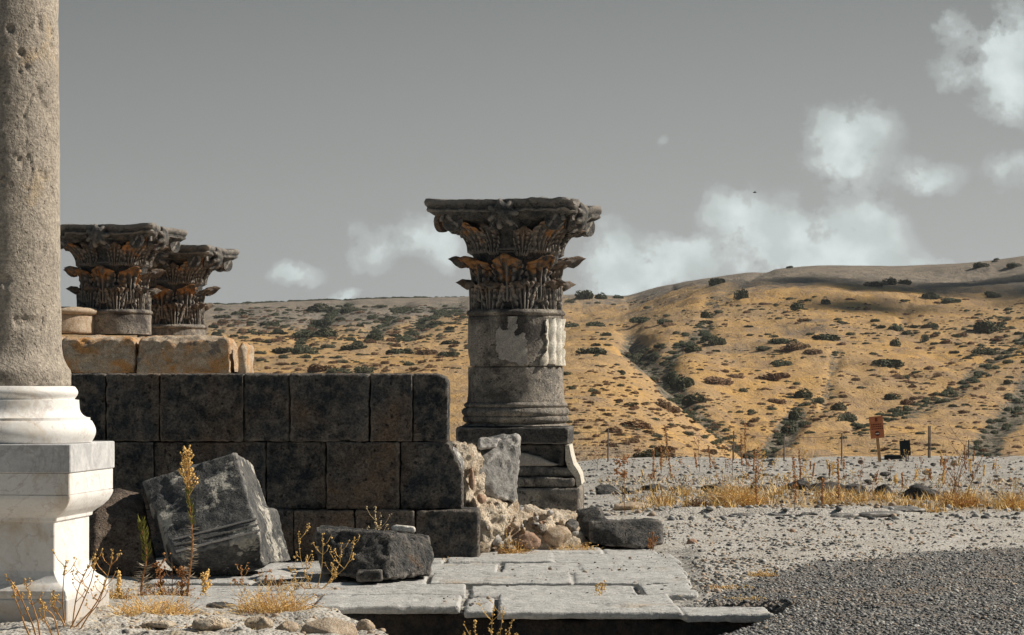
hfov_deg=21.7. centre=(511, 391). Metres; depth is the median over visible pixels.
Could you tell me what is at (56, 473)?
column
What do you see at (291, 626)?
rock
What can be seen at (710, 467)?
dry stalk
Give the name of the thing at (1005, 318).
shrub
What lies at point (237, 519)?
fallen block
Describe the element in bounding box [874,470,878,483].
dry stalk
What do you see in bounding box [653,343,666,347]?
shrub
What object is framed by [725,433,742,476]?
dry stalk
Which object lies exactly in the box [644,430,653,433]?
shrub
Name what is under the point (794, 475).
dry stalk
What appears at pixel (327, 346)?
shrub
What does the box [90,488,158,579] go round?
fallen block
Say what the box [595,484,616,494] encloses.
rock
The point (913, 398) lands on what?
shrub
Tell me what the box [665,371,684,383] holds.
shrub
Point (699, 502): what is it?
grass tuft
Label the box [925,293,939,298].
shrub
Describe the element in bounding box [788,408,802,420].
shrub
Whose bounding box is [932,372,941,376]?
shrub
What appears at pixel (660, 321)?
shrub
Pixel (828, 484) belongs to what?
rock
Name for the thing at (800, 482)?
rock
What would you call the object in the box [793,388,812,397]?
shrub
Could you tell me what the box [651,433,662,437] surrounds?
shrub
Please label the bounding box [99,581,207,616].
grass tuft
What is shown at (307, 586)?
grass tuft
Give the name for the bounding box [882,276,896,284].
shrub
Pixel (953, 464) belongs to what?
dry stalk
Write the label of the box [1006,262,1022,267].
shrub
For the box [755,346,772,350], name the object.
shrub
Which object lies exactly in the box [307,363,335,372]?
shrub
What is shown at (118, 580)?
dry stalk
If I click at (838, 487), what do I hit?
dry stalk
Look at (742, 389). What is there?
shrub
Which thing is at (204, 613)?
straw litter
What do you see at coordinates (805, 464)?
dry stalk
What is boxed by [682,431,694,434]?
shrub
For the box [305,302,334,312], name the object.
shrub
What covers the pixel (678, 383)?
shrub
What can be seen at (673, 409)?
shrub
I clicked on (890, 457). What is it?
dark box
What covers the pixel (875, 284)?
shrub
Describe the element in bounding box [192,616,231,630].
rock
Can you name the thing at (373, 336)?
shrub
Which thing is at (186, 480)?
weed plant
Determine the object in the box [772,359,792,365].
shrub
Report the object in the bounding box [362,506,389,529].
dry plant
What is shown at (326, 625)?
rock
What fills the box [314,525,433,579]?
fallen block
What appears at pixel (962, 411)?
shrub
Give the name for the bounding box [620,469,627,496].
dry stalk
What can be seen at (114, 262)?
column
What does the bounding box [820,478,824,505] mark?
dry stalk
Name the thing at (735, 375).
shrub
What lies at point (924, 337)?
shrub
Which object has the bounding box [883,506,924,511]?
flat slab
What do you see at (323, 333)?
shrub
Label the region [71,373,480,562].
ashlar wall
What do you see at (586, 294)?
shrub
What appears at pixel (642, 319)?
shrub
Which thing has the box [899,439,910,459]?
notice board
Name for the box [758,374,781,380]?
shrub
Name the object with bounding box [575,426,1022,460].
wire fence
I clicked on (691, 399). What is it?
shrub
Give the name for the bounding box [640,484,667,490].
rock
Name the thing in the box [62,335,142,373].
limestone block
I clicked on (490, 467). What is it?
rubble
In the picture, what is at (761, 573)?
grass tuft
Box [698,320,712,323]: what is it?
shrub
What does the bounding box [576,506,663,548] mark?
shaped block
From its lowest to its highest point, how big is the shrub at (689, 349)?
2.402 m
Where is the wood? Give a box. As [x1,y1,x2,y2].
[205,296,464,304]
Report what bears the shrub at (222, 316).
on the hillside
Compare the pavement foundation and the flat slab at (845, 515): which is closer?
the pavement foundation
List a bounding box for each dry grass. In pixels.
[598,471,1023,498]
[619,478,1023,512]
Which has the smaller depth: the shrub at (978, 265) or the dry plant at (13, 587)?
the dry plant at (13, 587)
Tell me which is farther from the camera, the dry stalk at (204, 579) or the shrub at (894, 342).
the shrub at (894, 342)
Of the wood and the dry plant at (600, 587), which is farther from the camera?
the wood
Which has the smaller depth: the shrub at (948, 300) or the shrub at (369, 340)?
the shrub at (369, 340)
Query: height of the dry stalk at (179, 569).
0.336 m
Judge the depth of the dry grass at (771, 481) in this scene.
39.13 m
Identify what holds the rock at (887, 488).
on the ground at (114, 628)
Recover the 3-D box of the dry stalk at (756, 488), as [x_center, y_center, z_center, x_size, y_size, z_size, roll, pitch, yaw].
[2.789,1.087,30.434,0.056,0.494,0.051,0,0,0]
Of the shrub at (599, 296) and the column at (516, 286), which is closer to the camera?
the column at (516, 286)
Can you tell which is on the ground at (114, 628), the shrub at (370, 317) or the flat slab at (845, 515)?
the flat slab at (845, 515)
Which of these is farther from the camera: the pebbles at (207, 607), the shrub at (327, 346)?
the shrub at (327, 346)
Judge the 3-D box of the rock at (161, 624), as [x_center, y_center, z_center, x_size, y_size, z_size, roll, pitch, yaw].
[-2.078,1.373,15.701,0.205,0.061,0.171,0,0,0]
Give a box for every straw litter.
[80,598,334,630]
[92,593,350,631]
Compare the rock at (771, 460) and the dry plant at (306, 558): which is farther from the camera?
the rock at (771, 460)
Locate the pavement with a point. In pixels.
(481, 577)
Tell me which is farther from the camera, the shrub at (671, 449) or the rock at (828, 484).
the shrub at (671, 449)
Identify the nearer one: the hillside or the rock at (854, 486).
the rock at (854, 486)
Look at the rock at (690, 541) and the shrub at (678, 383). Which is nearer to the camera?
the rock at (690, 541)
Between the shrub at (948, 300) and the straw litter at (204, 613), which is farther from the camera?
the shrub at (948, 300)
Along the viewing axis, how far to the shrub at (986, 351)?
660.89 m
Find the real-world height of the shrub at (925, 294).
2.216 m
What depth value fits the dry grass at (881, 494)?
32.10 m
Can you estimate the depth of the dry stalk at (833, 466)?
43.21 m
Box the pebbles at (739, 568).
[588,518,1023,604]
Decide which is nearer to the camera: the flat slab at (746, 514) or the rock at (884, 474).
the flat slab at (746, 514)
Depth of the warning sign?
52.48 m
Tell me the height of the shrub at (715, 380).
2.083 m
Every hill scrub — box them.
[207,296,1023,456]
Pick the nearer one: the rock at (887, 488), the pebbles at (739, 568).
the pebbles at (739, 568)
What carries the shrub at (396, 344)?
on the hillside
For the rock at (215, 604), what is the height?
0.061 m
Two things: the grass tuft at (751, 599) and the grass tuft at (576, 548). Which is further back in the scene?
the grass tuft at (576, 548)
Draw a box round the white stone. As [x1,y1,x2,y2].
[391,525,415,532]
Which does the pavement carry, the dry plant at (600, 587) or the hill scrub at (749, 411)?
the dry plant at (600, 587)
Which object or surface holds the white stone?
on the fallen block at (392, 555)
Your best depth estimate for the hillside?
657.40 m
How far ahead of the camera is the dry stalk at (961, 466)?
32.56 m
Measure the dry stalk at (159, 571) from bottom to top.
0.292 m
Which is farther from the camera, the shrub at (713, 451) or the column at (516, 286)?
the shrub at (713, 451)
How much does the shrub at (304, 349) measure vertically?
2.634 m
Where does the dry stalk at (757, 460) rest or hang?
on the ground at (114, 628)
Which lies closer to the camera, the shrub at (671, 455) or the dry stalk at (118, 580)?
the dry stalk at (118, 580)
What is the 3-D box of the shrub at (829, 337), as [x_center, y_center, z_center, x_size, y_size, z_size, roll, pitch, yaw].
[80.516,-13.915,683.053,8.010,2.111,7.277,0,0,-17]
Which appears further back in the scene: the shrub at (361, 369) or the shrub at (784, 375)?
the shrub at (784, 375)
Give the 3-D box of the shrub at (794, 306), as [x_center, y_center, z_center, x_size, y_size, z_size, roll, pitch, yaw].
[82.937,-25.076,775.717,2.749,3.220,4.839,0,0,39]
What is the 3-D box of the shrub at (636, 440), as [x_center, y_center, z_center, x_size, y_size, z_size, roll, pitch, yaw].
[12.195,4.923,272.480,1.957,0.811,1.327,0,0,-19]
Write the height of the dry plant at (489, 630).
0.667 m
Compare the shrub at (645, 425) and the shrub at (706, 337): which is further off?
the shrub at (706, 337)
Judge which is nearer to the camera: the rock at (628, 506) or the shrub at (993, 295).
the rock at (628, 506)
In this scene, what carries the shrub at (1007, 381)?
on the hillside
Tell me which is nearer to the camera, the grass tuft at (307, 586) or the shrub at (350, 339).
the grass tuft at (307, 586)
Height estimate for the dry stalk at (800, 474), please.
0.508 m
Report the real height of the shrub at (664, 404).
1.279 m
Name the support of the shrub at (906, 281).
on the hillside
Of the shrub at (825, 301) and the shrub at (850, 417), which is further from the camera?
the shrub at (825, 301)
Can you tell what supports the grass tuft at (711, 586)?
on the ground at (114, 628)
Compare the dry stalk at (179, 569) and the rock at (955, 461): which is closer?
the dry stalk at (179, 569)
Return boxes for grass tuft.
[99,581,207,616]
[109,579,136,599]
[138,581,195,595]
[226,574,325,613]
[269,575,319,592]
[494,530,536,553]
[548,541,602,550]
[680,495,710,506]
[698,472,774,505]
[707,584,753,589]
[723,594,765,600]
[747,567,778,576]
[934,484,989,506]
[991,490,1023,508]
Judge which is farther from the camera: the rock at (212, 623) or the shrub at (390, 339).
the shrub at (390, 339)
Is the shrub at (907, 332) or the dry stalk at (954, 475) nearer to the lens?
the dry stalk at (954, 475)
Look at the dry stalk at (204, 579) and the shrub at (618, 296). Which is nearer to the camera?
the dry stalk at (204, 579)
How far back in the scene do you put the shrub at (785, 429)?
477.92 m
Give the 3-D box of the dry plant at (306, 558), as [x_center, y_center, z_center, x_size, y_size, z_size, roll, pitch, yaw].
[-1.340,1.196,18.996,0.514,0.532,0.153,0,0,0]
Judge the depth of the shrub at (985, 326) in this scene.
714.45 m
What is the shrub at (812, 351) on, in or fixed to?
on the hillside
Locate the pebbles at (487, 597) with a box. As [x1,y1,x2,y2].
[316,554,681,606]
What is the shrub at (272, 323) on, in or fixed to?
on the hillside
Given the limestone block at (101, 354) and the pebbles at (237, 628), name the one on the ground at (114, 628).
the pebbles at (237, 628)
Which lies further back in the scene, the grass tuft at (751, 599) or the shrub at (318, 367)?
the shrub at (318, 367)
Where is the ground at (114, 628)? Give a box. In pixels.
[0,456,1023,634]
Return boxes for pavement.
[118,546,773,622]
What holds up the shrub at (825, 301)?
on the hillside
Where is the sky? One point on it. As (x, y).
(310, 140)
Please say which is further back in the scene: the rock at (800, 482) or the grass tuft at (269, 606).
the rock at (800, 482)
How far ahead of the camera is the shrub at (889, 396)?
562.37 m
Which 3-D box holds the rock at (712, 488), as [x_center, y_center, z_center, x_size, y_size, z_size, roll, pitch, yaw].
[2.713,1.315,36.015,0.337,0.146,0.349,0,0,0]
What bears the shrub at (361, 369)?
on the hillside
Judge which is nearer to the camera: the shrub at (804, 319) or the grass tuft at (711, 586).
the grass tuft at (711, 586)
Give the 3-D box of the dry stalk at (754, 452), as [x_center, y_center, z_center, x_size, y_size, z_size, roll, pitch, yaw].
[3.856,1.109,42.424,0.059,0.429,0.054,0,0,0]
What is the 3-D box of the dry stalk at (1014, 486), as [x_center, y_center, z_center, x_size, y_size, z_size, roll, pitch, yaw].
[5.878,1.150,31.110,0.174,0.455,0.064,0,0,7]
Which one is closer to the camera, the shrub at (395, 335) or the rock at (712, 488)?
the rock at (712, 488)
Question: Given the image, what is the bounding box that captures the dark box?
[884,455,904,459]
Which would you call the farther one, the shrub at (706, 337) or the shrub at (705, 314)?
the shrub at (705, 314)
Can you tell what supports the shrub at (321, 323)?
on the hillside
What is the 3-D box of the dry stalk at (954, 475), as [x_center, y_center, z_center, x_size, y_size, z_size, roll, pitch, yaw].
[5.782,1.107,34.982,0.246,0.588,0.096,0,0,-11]
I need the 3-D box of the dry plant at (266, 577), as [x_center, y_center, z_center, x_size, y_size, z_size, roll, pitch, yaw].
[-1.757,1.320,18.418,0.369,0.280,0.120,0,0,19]
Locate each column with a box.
[0,0,114,622]
[60,223,187,334]
[137,244,239,336]
[424,197,601,510]
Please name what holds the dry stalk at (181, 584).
on the pavement
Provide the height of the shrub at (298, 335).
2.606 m
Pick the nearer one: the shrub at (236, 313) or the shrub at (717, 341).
the shrub at (717, 341)
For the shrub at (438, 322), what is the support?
on the hillside
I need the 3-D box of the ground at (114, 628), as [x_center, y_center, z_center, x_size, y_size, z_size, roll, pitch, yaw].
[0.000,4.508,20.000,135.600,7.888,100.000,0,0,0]
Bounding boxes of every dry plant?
[4,574,58,634]
[50,548,121,628]
[232,562,283,595]
[287,523,359,588]
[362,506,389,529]
[463,598,517,634]
[594,580,605,595]
[647,531,658,550]
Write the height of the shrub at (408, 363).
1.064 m
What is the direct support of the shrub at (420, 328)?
on the hillside
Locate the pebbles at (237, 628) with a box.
[98,608,385,634]
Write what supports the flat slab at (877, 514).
on the ground at (114, 628)
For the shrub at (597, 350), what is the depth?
597.29 m
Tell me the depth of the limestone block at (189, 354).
38.02 m
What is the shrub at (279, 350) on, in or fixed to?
on the hillside
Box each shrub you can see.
[208,325,218,328]
[213,314,230,318]
[217,319,227,322]
[231,311,248,314]
[254,351,266,353]
[268,320,279,325]
[270,338,282,341]
[270,347,292,353]
[278,354,288,358]
[291,332,311,338]
[291,345,318,353]
[300,354,310,357]
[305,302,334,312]
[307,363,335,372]
[311,319,331,327]
[314,326,337,337]
[320,344,335,347]
[326,367,352,372]
[339,307,358,313]
[340,343,367,349]
[346,337,356,340]
[353,365,373,372]
[365,338,376,343]
[366,332,383,340]
[367,314,378,319]
[385,348,414,354]
[386,337,396,341]
[390,333,401,336]
[390,342,400,346]
[399,337,411,341]
[404,361,414,365]
[414,349,437,354]
[416,326,426,330]
[428,321,443,325]
[438,351,456,356]
[441,339,459,343]
[445,326,454,329]
[565,321,578,327]
[574,290,593,298]
[575,347,606,354]
[586,321,605,326]
[594,292,606,298]
[599,332,611,335]
[604,426,621,432]
[606,442,617,446]
[613,295,623,298]
[619,419,650,428]
[625,436,639,442]
[629,316,649,322]
[631,352,643,359]
[633,449,660,457]
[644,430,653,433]
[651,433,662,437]
[652,445,674,452]
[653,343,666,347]
[653,400,671,408]
[656,319,672,323]
[659,450,675,457]
[661,321,675,326]
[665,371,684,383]
[667,406,681,412]
[669,376,694,389]
[681,392,706,405]
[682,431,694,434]
[684,344,702,352]
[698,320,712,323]
[700,311,713,317]
[700,334,715,340]
[702,449,717,454]
[703,376,733,384]
[708,278,724,285]
[708,335,726,344]
[726,374,744,378]
[733,288,748,299]
[739,388,747,391]
[748,418,758,422]
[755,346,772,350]
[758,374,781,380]
[766,372,790,377]
[766,398,786,403]
[767,338,798,343]
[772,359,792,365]
[778,344,791,351]
[780,421,796,433]
[786,341,810,350]
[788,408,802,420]
[790,301,803,310]
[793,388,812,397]
[797,318,811,321]
[798,420,811,427]
[802,349,822,354]
[810,396,824,403]
[812,334,840,340]
[820,299,830,304]
[829,401,846,410]
[835,411,856,422]
[863,281,883,286]
[872,358,904,366]
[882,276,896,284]
[884,393,901,399]
[889,324,903,330]
[889,338,900,346]
[897,279,911,284]
[900,399,915,404]
[901,329,912,334]
[909,396,917,399]
[920,333,928,341]
[921,292,935,297]
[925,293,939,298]
[925,322,938,327]
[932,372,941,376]
[940,297,961,302]
[941,340,952,343]
[951,334,960,337]
[958,409,969,413]
[971,346,997,354]
[973,262,989,267]
[973,319,1005,331]
[986,292,1001,297]
[996,386,1005,390]
[1001,316,1010,320]
[1003,379,1012,383]
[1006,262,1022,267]
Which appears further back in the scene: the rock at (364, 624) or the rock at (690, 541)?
the rock at (690, 541)
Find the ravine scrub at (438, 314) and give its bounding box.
[294,303,1023,458]
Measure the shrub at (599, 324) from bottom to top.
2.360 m
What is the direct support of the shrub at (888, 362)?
on the hillside
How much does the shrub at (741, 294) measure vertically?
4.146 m
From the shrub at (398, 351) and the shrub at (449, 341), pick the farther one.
the shrub at (449, 341)
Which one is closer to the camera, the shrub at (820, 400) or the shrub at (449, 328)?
the shrub at (820, 400)
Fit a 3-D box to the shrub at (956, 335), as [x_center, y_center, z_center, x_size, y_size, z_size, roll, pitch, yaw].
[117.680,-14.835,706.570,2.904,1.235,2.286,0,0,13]
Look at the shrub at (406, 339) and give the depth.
822.40 m
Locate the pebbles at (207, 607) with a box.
[100,606,353,632]
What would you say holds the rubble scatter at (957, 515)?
on the ground at (114, 628)
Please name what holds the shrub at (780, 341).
on the hillside
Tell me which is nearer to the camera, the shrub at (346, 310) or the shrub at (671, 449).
the shrub at (671, 449)
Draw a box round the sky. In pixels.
[58,0,1023,306]
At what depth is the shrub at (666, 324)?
750.80 m
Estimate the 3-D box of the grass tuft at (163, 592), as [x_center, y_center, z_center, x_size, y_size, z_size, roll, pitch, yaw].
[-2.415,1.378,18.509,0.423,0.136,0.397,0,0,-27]
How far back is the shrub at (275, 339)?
786.36 m
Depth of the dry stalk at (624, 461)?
30.04 m
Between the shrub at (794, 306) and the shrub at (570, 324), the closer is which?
the shrub at (794, 306)
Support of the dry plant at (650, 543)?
on the ground at (114, 628)
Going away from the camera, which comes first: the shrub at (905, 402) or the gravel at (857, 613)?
the gravel at (857, 613)
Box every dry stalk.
[115,570,121,593]
[151,558,165,594]
[162,552,182,595]
[175,565,188,595]
[199,568,212,595]
[592,445,602,469]
[608,454,629,511]
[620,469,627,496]
[652,450,654,480]
[663,425,671,478]
[692,428,706,471]
[708,446,711,470]
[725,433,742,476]
[739,433,742,469]
[743,423,747,464]
[753,443,762,476]
[753,448,755,470]
[754,466,758,505]
[755,440,767,477]
[791,457,797,510]
[797,449,801,478]
[800,447,810,480]
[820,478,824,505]
[830,461,836,476]
[836,459,839,499]
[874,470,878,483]
[928,468,932,478]
[940,425,967,502]
[941,459,947,476]
[944,443,971,500]
[944,454,961,492]
[957,437,987,494]
[1008,471,1022,499]
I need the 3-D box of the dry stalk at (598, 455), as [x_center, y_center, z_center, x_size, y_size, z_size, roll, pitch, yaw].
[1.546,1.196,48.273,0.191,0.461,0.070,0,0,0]
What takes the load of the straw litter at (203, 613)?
on the ground at (114, 628)
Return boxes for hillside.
[62,256,1023,461]
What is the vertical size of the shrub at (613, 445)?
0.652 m
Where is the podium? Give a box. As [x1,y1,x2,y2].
[73,372,264,373]
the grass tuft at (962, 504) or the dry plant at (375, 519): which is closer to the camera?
the dry plant at (375, 519)
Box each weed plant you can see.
[130,516,153,594]
[178,445,199,594]
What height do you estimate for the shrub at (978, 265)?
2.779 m
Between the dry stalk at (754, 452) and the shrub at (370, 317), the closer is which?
the dry stalk at (754, 452)
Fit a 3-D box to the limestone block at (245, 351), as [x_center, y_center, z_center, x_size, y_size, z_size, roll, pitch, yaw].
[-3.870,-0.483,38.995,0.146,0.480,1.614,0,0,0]
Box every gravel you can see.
[704,545,1023,634]
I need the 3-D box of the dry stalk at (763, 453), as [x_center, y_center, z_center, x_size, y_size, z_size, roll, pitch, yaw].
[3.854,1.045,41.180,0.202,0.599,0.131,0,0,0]
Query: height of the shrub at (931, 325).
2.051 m
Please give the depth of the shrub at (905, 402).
556.59 m
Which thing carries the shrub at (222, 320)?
on the hillside
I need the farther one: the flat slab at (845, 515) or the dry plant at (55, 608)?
the flat slab at (845, 515)
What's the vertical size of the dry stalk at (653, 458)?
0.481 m
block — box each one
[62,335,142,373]
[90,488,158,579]
[136,335,237,373]
[142,453,289,576]
[237,342,253,372]
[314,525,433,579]
[356,569,382,581]
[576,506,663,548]
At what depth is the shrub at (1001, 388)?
577.47 m
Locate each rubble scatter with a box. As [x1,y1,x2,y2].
[582,456,1023,519]
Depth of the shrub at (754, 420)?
493.93 m
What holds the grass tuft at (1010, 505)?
on the ground at (114, 628)
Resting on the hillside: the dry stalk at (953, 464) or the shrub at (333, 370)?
the shrub at (333, 370)
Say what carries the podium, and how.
on the ground at (114, 628)
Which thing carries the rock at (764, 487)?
on the ground at (114, 628)
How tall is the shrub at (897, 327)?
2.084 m
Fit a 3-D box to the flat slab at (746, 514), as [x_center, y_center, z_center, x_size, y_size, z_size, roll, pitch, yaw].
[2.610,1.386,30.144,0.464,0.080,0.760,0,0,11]
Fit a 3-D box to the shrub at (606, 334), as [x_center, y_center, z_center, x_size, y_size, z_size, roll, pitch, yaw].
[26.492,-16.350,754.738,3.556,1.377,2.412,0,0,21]
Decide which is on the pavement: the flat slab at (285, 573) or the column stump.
the flat slab at (285, 573)
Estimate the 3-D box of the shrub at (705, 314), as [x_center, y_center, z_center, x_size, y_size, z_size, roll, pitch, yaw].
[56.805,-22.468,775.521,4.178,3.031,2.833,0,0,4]
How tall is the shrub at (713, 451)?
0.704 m
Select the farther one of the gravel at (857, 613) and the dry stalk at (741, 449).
the dry stalk at (741, 449)
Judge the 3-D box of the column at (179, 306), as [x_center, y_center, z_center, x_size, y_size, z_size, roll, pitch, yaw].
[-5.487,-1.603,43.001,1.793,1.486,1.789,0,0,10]
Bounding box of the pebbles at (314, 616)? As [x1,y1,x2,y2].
[97,605,387,634]
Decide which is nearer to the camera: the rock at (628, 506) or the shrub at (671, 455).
the rock at (628, 506)
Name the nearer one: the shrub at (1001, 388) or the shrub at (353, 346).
the shrub at (1001, 388)
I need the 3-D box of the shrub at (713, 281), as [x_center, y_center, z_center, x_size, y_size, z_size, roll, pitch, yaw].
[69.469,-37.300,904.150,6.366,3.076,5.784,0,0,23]
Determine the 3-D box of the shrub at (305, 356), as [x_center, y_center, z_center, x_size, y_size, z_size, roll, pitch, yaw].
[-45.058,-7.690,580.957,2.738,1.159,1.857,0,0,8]
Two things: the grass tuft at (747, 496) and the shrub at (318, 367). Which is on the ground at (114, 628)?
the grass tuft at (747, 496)
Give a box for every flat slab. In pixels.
[256,568,309,580]
[731,512,760,515]
[768,512,816,515]
[830,513,859,517]
[858,511,901,516]
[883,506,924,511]
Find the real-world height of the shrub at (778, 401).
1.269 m
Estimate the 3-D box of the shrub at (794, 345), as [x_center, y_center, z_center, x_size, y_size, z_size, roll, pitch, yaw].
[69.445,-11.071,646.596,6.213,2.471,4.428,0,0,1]
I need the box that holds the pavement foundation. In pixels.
[343,610,753,634]
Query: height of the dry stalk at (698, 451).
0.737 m
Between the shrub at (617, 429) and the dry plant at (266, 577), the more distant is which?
the shrub at (617, 429)
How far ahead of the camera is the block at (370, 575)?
19.30 m
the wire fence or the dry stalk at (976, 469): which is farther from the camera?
the wire fence
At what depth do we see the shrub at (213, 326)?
984.39 m
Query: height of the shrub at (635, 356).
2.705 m
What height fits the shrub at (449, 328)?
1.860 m
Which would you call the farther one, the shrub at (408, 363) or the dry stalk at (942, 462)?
the shrub at (408, 363)
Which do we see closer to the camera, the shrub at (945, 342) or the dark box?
the dark box
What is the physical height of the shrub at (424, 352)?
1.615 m
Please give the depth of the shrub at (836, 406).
541.45 m
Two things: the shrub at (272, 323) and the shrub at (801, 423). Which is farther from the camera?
the shrub at (272, 323)
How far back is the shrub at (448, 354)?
591.83 m
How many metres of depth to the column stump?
39.11 m
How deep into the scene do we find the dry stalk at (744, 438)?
43.20 m
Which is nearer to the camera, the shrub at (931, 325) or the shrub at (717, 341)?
the shrub at (717, 341)
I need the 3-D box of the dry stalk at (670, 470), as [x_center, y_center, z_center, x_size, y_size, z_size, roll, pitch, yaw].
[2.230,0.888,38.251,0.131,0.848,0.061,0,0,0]
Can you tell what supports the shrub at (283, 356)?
on the hillside
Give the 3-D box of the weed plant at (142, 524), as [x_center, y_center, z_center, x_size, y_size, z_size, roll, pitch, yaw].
[-2.574,1.142,18.600,0.191,0.592,0.126,0,0,0]
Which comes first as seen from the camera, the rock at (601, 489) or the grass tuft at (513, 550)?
the grass tuft at (513, 550)
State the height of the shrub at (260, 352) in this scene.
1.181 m
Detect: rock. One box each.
[141,620,176,628]
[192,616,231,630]
[206,601,235,608]
[244,616,273,628]
[276,621,298,631]
[300,617,357,634]
[357,619,374,629]
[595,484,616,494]
[614,502,650,510]
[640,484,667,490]
[686,538,697,543]
[701,484,723,490]
[749,485,765,489]
[768,458,775,463]
[785,479,811,489]
[801,482,843,490]
[841,483,866,493]
[873,484,896,496]
[879,472,889,475]
[901,483,945,499]
[950,460,957,465]
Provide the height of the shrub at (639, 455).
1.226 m
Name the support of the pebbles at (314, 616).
on the ground at (114, 628)
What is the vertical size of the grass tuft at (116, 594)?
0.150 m
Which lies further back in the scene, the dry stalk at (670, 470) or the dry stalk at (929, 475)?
the dry stalk at (929, 475)
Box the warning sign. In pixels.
[869,416,883,461]
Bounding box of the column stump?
[61,307,97,334]
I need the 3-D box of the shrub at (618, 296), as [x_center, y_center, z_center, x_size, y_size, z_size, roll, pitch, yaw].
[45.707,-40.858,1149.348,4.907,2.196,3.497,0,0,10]

